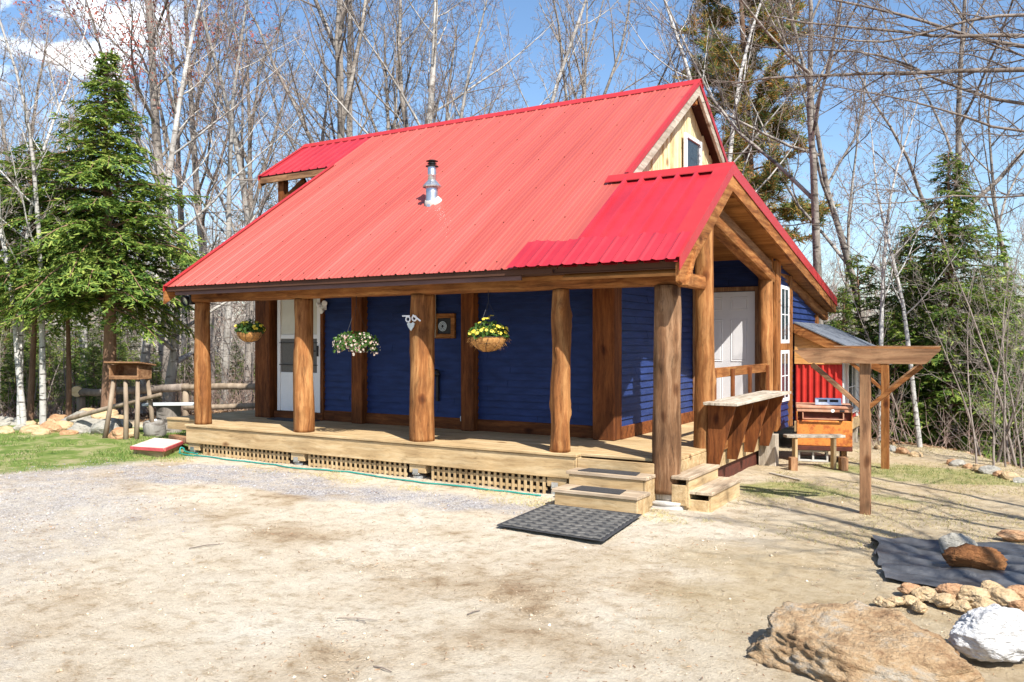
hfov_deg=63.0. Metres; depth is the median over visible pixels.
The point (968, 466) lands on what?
stone
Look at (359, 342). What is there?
hanging basket
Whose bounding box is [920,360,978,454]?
hemlock tree
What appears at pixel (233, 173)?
bare tree
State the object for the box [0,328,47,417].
hemlock tree
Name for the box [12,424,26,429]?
wall stone
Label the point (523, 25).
sky
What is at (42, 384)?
birch tree
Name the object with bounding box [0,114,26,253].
bare tree
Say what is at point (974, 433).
sapling
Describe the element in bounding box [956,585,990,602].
stone
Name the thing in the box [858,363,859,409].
window
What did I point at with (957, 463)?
stone
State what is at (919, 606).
stone
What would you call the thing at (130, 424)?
wall stone
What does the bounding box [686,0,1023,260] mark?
maple tree
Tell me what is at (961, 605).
stone
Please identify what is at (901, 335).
hemlock tree
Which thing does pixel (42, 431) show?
wall stone
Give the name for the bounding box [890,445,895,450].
stone
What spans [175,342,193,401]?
hemlock tree
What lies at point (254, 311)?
twigs
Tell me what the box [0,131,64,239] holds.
bare tree
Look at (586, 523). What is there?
rubber floor mat
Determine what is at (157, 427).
log round
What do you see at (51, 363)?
hemlock tree
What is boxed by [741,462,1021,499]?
patchy grass
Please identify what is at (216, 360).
hemlock tree
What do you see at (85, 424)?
wall stone
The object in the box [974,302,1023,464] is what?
sapling
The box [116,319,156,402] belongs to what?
sapling
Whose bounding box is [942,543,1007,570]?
boulder
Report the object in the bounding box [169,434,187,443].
timber block
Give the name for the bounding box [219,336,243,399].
hemlock tree
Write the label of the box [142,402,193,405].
garden bench
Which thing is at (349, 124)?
bare tree
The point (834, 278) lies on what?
bare tree
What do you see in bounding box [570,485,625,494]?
stair mat
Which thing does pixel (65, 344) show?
sapling
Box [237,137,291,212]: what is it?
bare tree
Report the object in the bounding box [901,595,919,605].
stone
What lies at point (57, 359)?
hemlock tree
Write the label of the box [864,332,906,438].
sapling
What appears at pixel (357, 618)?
twig
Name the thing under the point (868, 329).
hemlock tree
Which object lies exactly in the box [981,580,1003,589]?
stone
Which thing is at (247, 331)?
hanging basket
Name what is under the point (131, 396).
brush
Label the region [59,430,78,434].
wall stone
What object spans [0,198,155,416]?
hemlock tree
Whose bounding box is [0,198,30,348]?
pine tree
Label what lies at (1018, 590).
stone
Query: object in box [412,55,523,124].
bare tree
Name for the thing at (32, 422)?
wall stone
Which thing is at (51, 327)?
hemlock tree
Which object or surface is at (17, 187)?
bare tree
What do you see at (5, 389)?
hemlock tree
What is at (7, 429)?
wall stone
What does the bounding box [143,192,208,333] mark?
bare tree
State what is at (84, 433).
lawn grass
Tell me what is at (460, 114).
bare tree
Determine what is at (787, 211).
pine tree
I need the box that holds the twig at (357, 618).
[337,617,375,622]
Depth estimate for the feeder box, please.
15.26 m
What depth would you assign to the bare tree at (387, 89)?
30.06 m
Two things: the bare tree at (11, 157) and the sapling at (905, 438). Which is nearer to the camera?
the sapling at (905, 438)
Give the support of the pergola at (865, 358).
on the ground at (758, 582)
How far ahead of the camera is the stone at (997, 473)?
11.50 m
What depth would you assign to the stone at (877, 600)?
5.84 m
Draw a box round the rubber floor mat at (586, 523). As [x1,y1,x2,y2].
[497,504,641,541]
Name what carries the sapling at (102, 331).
on the ground at (758, 582)
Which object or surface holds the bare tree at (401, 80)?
on the ground at (758, 582)
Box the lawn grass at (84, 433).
[0,419,268,473]
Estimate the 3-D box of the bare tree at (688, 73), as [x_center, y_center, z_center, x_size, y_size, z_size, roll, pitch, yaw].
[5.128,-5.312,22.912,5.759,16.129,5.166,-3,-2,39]
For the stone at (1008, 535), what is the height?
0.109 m
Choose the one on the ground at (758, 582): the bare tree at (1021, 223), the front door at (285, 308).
the bare tree at (1021, 223)
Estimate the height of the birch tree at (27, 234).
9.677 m
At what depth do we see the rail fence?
18.03 m
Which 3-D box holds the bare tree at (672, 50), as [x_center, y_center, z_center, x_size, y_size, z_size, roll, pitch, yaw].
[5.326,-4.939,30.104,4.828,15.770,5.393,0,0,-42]
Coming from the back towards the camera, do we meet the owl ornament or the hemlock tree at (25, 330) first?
the hemlock tree at (25, 330)
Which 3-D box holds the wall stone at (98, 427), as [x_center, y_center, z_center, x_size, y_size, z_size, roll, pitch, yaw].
[-7.790,1.721,16.072,0.850,0.496,0.606,0,0,31]
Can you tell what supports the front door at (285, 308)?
in the cabin
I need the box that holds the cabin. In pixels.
[163,79,880,514]
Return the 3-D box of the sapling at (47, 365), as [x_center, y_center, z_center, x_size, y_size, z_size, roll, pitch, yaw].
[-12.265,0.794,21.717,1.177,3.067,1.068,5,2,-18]
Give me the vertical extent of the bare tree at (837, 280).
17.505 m
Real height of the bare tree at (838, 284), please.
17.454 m
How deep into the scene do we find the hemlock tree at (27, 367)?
23.51 m
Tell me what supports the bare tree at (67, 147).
on the ground at (758, 582)
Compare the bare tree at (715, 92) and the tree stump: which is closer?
the tree stump
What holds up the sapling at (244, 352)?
on the ground at (758, 582)
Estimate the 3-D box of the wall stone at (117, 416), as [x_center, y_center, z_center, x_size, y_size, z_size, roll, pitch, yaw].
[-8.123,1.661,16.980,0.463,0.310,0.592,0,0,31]
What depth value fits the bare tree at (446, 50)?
27.93 m
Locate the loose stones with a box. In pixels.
[0,458,1013,681]
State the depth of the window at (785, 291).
13.85 m
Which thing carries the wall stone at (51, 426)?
on the ground at (758, 582)
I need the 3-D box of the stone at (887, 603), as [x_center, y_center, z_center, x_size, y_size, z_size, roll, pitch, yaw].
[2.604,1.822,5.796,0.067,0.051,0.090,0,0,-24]
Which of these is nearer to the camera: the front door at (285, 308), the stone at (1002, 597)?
the stone at (1002, 597)
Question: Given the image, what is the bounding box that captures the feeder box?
[102,362,155,439]
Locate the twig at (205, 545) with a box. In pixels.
[189,543,223,548]
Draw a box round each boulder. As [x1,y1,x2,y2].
[746,600,984,681]
[938,533,977,553]
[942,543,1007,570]
[948,603,1023,662]
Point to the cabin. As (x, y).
(637, 273)
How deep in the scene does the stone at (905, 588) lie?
6.09 m
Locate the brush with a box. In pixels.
[0,339,1023,466]
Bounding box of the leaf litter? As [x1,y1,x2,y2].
[35,409,1023,468]
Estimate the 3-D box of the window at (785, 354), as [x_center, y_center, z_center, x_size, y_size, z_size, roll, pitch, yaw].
[4.503,0.575,13.817,0.027,0.850,0.600,0,0,31]
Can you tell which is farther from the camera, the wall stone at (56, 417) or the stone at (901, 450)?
the wall stone at (56, 417)
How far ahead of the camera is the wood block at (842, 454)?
12.80 m
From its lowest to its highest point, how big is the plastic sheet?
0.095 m
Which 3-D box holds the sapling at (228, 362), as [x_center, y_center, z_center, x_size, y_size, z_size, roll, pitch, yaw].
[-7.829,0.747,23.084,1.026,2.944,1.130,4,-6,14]
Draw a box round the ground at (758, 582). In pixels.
[0,352,1023,681]
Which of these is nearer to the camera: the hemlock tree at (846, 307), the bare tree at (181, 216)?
the hemlock tree at (846, 307)
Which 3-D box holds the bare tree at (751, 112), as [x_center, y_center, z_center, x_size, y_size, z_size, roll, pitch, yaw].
[7.275,-4.096,34.668,10.372,18.512,6.661,-1,-1,-12]
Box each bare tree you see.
[0,0,117,343]
[0,13,89,415]
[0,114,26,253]
[0,116,48,413]
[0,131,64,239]
[1,20,114,407]
[8,136,76,413]
[14,0,256,380]
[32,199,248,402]
[38,36,140,355]
[48,53,177,351]
[61,0,338,412]
[88,0,283,401]
[114,166,197,370]
[119,194,177,411]
[120,0,322,308]
[141,0,327,403]
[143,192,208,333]
[154,263,223,341]
[158,0,344,402]
[189,0,474,183]
[190,190,263,334]
[192,184,243,409]
[213,158,277,320]
[222,215,254,352]
[223,0,467,178]
[233,106,297,219]
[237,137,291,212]
[244,39,391,212]
[252,0,451,143]
[287,0,596,137]
[344,0,529,132]
[353,91,415,128]
[403,0,527,124]
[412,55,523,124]
[475,0,634,111]
[532,0,731,100]
[610,0,809,197]
[616,0,902,328]
[650,0,723,122]
[672,18,801,205]
[685,0,842,184]
[687,35,758,166]
[754,147,844,283]
[776,214,851,322]
[803,49,935,334]
[807,0,1023,443]
[821,218,873,327]
[821,252,878,323]
[822,256,890,321]
[827,209,943,327]
[850,258,880,329]
[877,0,1023,432]
[918,232,1023,407]
[924,246,1023,383]
[960,236,1023,428]
[988,173,1023,350]
[989,209,1023,365]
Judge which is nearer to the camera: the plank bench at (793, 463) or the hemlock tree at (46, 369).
the plank bench at (793, 463)
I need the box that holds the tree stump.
[156,406,181,432]
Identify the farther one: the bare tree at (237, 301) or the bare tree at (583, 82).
the bare tree at (237, 301)
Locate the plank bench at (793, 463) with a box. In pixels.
[783,434,847,470]
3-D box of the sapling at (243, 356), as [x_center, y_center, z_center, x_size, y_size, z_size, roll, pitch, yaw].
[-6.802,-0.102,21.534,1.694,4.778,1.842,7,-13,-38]
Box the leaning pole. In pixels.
[66,393,162,420]
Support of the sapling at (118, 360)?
on the ground at (758, 582)
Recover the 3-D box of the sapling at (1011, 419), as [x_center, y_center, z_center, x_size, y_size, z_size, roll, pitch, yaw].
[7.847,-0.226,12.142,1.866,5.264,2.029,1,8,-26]
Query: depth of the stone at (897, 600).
5.83 m
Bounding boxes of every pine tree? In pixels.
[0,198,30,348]
[671,0,842,246]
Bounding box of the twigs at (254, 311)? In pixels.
[2,182,1023,379]
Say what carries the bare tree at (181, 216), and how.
on the ground at (758, 582)
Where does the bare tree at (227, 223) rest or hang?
on the ground at (758, 582)
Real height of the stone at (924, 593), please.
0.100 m
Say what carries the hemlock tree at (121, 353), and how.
on the ground at (758, 582)
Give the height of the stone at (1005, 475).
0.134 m
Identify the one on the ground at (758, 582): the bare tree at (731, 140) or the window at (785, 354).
the bare tree at (731, 140)
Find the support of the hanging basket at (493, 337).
hanging from the cabin
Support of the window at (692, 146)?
in the cabin
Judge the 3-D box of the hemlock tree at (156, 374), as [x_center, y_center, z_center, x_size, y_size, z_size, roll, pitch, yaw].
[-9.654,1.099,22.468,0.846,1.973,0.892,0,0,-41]
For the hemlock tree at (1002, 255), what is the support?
on the ground at (758, 582)
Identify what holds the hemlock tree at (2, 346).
on the ground at (758, 582)
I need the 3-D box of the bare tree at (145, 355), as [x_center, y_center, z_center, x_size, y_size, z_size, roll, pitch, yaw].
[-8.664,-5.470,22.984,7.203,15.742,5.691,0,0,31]
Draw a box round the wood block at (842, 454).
[839,451,846,456]
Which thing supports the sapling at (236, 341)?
on the ground at (758, 582)
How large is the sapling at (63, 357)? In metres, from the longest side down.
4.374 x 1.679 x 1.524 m
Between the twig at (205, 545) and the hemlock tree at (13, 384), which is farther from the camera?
the hemlock tree at (13, 384)
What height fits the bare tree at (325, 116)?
12.977 m
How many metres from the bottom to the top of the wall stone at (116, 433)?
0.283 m
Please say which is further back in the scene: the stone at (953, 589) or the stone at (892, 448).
the stone at (892, 448)
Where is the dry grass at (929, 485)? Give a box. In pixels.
[720,436,1023,549]
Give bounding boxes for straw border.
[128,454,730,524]
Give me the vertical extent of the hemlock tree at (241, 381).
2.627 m
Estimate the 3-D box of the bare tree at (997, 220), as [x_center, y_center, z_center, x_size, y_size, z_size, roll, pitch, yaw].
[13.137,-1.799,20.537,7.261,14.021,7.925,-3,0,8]
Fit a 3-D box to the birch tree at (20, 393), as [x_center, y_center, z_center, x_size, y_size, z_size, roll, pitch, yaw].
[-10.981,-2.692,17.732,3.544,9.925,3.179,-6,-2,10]
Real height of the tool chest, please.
0.680 m
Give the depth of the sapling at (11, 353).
22.50 m
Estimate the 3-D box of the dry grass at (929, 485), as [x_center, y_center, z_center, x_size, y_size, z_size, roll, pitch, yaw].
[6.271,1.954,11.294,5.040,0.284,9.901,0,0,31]
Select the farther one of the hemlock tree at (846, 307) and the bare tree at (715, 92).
the bare tree at (715, 92)
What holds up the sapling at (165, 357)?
on the ground at (758, 582)
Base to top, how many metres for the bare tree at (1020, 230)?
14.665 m
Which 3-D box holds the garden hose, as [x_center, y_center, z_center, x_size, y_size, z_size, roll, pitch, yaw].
[-2.535,1.781,11.683,6.683,0.150,0.172,0,0,32]
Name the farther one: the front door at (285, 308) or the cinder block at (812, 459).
the front door at (285, 308)
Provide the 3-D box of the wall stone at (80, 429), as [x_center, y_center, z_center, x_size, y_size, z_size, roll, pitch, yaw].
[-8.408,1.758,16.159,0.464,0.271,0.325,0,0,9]
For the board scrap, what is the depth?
11.32 m
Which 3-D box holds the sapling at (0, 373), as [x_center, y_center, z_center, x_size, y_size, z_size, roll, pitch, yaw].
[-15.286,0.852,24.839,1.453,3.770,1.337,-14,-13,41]
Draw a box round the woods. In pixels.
[2,175,1023,417]
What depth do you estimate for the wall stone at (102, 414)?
17.64 m
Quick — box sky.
[0,0,1023,349]
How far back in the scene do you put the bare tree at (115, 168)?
42.75 m
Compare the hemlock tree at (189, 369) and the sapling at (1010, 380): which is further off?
the hemlock tree at (189, 369)
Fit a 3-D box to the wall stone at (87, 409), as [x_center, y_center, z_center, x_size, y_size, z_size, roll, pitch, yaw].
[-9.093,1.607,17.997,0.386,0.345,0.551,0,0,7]
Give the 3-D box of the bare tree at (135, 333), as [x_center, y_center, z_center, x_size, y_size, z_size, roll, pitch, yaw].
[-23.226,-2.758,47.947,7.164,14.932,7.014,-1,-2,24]
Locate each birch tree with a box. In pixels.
[0,0,116,424]
[0,3,128,424]
[0,46,91,423]
[823,56,979,440]
[823,91,972,446]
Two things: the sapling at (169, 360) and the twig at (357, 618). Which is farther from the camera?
the sapling at (169, 360)
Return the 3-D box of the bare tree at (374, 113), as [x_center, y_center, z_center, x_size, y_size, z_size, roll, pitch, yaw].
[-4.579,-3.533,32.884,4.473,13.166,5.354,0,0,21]
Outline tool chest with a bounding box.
[796,402,852,451]
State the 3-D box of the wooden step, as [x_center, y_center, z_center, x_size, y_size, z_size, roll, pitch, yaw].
[-5.763,1.746,13.678,0.639,0.167,1.481,0,0,-5]
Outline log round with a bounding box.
[143,418,166,436]
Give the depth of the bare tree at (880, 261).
35.66 m
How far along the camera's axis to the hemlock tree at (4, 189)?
18.11 m
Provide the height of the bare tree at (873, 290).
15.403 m
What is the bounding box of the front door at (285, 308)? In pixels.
[274,299,322,420]
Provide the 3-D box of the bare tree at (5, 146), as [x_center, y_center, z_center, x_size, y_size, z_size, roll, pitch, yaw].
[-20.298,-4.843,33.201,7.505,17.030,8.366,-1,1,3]
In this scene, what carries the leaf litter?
on the ground at (758, 582)
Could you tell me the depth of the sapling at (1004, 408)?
12.34 m
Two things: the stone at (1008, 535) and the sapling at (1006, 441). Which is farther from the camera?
the sapling at (1006, 441)
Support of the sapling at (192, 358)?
on the ground at (758, 582)
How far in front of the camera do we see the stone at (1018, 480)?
11.03 m
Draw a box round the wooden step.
[130,438,183,457]
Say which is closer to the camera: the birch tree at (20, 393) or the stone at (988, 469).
the stone at (988, 469)
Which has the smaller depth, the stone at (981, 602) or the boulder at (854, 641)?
the boulder at (854, 641)
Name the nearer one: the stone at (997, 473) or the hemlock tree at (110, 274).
the stone at (997, 473)
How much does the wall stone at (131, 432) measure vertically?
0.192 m
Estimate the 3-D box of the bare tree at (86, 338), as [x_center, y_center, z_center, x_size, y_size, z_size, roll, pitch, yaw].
[-19.312,-4.721,37.834,5.322,17.516,4.618,0,0,-19]
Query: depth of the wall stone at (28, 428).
16.23 m
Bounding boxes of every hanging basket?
[234,300,265,342]
[332,296,379,355]
[468,291,510,351]
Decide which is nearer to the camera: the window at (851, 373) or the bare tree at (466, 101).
the window at (851, 373)
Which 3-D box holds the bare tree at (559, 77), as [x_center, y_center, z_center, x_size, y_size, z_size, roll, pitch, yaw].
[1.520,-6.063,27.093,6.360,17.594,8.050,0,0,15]
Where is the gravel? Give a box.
[0,457,533,632]
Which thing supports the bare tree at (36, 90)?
on the ground at (758, 582)
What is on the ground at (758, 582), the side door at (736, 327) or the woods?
the woods
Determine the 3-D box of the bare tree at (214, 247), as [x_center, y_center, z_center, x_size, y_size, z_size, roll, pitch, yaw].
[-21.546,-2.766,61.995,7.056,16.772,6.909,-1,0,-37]
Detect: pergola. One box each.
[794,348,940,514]
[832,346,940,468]
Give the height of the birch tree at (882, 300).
7.692 m
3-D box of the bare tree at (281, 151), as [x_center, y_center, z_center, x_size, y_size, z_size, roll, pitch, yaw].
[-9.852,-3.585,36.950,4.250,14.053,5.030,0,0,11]
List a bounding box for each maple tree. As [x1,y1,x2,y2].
[6,0,278,402]
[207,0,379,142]
[624,0,893,335]
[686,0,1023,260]
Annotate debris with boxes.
[0,453,1020,681]
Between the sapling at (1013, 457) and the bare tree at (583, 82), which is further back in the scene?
the bare tree at (583, 82)
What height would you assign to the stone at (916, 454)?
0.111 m
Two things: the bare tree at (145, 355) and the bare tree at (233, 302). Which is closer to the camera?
the bare tree at (145, 355)
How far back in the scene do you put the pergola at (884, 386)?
12.19 m
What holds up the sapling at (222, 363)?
on the ground at (758, 582)
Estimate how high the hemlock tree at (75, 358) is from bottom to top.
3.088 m
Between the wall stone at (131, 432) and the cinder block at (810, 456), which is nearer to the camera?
the cinder block at (810, 456)
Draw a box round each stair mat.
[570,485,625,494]
[578,468,639,475]
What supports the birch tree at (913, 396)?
on the ground at (758, 582)
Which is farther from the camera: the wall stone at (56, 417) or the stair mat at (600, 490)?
the wall stone at (56, 417)
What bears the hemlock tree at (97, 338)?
on the ground at (758, 582)
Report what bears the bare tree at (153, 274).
on the ground at (758, 582)
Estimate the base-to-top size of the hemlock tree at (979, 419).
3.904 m
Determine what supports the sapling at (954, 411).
on the ground at (758, 582)
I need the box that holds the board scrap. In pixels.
[769,472,802,480]
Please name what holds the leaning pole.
attached to the feeder box
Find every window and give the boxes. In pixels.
[684,132,701,166]
[781,285,789,342]
[781,350,789,401]
[846,363,856,412]
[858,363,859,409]
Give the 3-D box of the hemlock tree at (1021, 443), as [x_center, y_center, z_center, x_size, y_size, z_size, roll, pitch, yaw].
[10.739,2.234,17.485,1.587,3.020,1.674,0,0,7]
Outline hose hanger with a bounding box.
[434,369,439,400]
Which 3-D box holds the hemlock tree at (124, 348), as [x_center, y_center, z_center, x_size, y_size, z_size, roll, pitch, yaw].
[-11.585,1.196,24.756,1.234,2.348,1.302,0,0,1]
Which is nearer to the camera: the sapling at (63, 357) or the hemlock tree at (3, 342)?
the sapling at (63, 357)
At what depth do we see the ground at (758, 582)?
6.68 m
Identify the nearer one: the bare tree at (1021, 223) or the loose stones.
the loose stones
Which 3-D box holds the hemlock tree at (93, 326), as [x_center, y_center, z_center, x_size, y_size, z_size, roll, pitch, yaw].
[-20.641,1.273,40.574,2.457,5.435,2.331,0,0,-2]
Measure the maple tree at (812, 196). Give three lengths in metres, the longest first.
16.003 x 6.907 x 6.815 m
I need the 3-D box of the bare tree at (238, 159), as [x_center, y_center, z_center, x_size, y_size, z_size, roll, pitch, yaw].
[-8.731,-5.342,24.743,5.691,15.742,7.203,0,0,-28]
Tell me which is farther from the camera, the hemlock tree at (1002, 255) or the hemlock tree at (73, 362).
the hemlock tree at (73, 362)
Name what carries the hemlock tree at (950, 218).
on the ground at (758, 582)
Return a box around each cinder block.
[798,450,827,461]
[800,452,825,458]
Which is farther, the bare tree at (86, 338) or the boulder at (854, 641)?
the bare tree at (86, 338)
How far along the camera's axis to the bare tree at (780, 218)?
33.96 m
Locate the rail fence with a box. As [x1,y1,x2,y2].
[72,383,254,415]
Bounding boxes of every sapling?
[0,316,52,402]
[0,327,11,414]
[9,324,60,407]
[26,322,80,397]
[37,314,100,384]
[38,325,99,401]
[78,314,149,372]
[96,313,133,409]
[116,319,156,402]
[147,313,186,401]
[151,318,190,397]
[157,302,220,382]
[165,311,221,391]
[179,248,242,411]
[191,253,254,382]
[210,317,245,403]
[213,317,241,403]
[220,304,253,409]
[221,301,254,409]
[833,246,924,441]
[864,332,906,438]
[879,188,1023,466]
[897,245,992,452]
[901,258,994,456]
[922,257,1023,463]
[936,233,1023,468]
[946,231,1023,465]
[948,229,1023,464]
[962,263,1023,466]
[963,302,1023,455]
[972,241,1023,462]
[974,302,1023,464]
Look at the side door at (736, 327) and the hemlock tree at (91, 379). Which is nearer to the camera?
the side door at (736, 327)
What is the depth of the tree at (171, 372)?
19.94 m
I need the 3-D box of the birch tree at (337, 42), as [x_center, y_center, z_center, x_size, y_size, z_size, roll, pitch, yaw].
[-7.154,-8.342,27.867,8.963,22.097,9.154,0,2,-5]
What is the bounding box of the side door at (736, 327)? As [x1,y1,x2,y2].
[693,286,759,410]
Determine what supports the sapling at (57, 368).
on the ground at (758, 582)
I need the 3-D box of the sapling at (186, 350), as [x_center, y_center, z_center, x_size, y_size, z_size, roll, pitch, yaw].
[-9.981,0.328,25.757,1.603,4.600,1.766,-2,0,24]
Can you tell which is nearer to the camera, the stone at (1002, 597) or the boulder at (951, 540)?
the stone at (1002, 597)
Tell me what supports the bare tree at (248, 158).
on the ground at (758, 582)
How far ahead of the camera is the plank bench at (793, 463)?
12.11 m
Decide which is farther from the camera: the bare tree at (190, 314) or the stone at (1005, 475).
the bare tree at (190, 314)
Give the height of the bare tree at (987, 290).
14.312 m
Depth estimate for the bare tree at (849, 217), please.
26.11 m
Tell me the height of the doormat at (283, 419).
0.014 m
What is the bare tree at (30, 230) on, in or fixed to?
on the ground at (758, 582)
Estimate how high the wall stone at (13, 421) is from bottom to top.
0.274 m
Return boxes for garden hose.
[178,447,540,495]
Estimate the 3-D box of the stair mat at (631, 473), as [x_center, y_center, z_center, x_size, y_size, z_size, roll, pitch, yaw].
[1.123,1.490,9.537,0.720,0.008,0.220,0,0,31]
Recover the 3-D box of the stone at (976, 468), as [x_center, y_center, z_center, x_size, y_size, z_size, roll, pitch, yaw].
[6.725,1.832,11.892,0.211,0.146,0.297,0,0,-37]
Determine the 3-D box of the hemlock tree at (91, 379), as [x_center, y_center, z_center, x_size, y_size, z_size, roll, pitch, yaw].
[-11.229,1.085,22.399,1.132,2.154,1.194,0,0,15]
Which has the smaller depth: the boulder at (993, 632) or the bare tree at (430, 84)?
the boulder at (993, 632)
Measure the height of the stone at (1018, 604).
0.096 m
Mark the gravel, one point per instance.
(172, 496)
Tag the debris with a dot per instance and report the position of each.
(450, 571)
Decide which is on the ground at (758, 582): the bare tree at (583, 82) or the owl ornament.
the bare tree at (583, 82)
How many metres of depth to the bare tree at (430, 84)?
25.88 m
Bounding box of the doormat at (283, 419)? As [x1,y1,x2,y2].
[267,417,319,421]
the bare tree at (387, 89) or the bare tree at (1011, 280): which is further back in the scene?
the bare tree at (1011, 280)
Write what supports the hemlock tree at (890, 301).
on the ground at (758, 582)
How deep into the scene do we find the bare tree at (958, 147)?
19.73 m
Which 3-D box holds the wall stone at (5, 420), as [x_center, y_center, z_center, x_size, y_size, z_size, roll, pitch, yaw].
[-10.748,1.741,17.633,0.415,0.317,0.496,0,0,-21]
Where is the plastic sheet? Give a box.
[871,534,1023,587]
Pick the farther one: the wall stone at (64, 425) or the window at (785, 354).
the wall stone at (64, 425)
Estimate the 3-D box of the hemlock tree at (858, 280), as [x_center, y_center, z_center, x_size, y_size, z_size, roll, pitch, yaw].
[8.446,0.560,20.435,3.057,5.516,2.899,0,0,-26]
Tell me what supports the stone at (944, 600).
on the ground at (758, 582)
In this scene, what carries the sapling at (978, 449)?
on the ground at (758, 582)
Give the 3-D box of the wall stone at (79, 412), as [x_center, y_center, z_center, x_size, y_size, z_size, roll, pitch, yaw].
[-9.119,1.678,17.517,0.608,0.463,0.780,0,0,-23]
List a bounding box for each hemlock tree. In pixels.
[0,50,214,409]
[0,137,136,420]
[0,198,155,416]
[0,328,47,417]
[0,330,7,364]
[0,331,14,405]
[0,364,13,416]
[1,313,56,392]
[3,315,72,392]
[10,335,50,408]
[26,337,58,409]
[34,337,72,415]
[49,316,97,412]
[50,335,72,412]
[63,343,80,393]
[72,342,102,407]
[73,313,102,375]
[84,306,116,382]
[88,324,132,402]
[99,342,134,413]
[116,319,140,412]
[147,346,164,402]
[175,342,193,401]
[215,352,221,403]
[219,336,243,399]
[229,354,254,403]
[823,252,898,429]
[829,287,863,345]
[857,224,959,445]
[858,309,936,441]
[862,325,890,438]
[871,151,1023,462]
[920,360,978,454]
[939,233,1023,465]
[962,363,1006,453]
[991,377,1023,466]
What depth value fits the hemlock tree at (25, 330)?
27.24 m
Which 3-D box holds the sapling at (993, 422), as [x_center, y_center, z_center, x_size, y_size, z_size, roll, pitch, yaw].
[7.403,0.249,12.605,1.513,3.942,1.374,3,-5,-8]
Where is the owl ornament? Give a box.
[402,315,420,330]
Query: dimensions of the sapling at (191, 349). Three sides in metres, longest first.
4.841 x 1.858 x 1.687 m
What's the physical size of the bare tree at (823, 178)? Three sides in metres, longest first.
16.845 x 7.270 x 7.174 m
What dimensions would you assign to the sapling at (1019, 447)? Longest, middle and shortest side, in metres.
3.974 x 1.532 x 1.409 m
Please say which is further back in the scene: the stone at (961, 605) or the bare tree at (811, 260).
the bare tree at (811, 260)
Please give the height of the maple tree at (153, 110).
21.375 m
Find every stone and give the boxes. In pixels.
[0,416,12,425]
[0,426,14,433]
[10,418,15,424]
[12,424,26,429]
[19,424,39,432]
[26,420,37,424]
[31,428,50,434]
[40,421,62,432]
[49,414,66,420]
[53,420,73,429]
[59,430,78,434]
[61,410,91,422]
[67,425,87,433]
[72,418,102,431]
[79,408,94,410]
[89,418,122,433]
[91,409,118,418]
[100,415,123,418]
[108,427,131,439]
[117,418,132,428]
[129,428,139,437]
[873,596,883,604]
[882,599,895,607]
[887,596,904,604]
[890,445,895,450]
[896,447,909,453]
[897,583,920,594]
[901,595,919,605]
[909,451,922,456]
[911,586,935,601]
[911,600,927,612]
[932,593,955,607]
[935,583,961,599]
[949,459,965,466]
[953,599,971,611]
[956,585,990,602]
[962,463,972,468]
[970,597,996,608]
[974,464,984,471]
[978,465,1000,473]
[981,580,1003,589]
[987,587,1021,607]
[992,470,1001,476]
[996,529,1023,541]
[1000,471,1019,479]
[1007,585,1023,599]
[1008,600,1023,611]
[1012,477,1023,482]
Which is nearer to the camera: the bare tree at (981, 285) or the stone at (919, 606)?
the stone at (919, 606)
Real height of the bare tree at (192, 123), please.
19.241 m

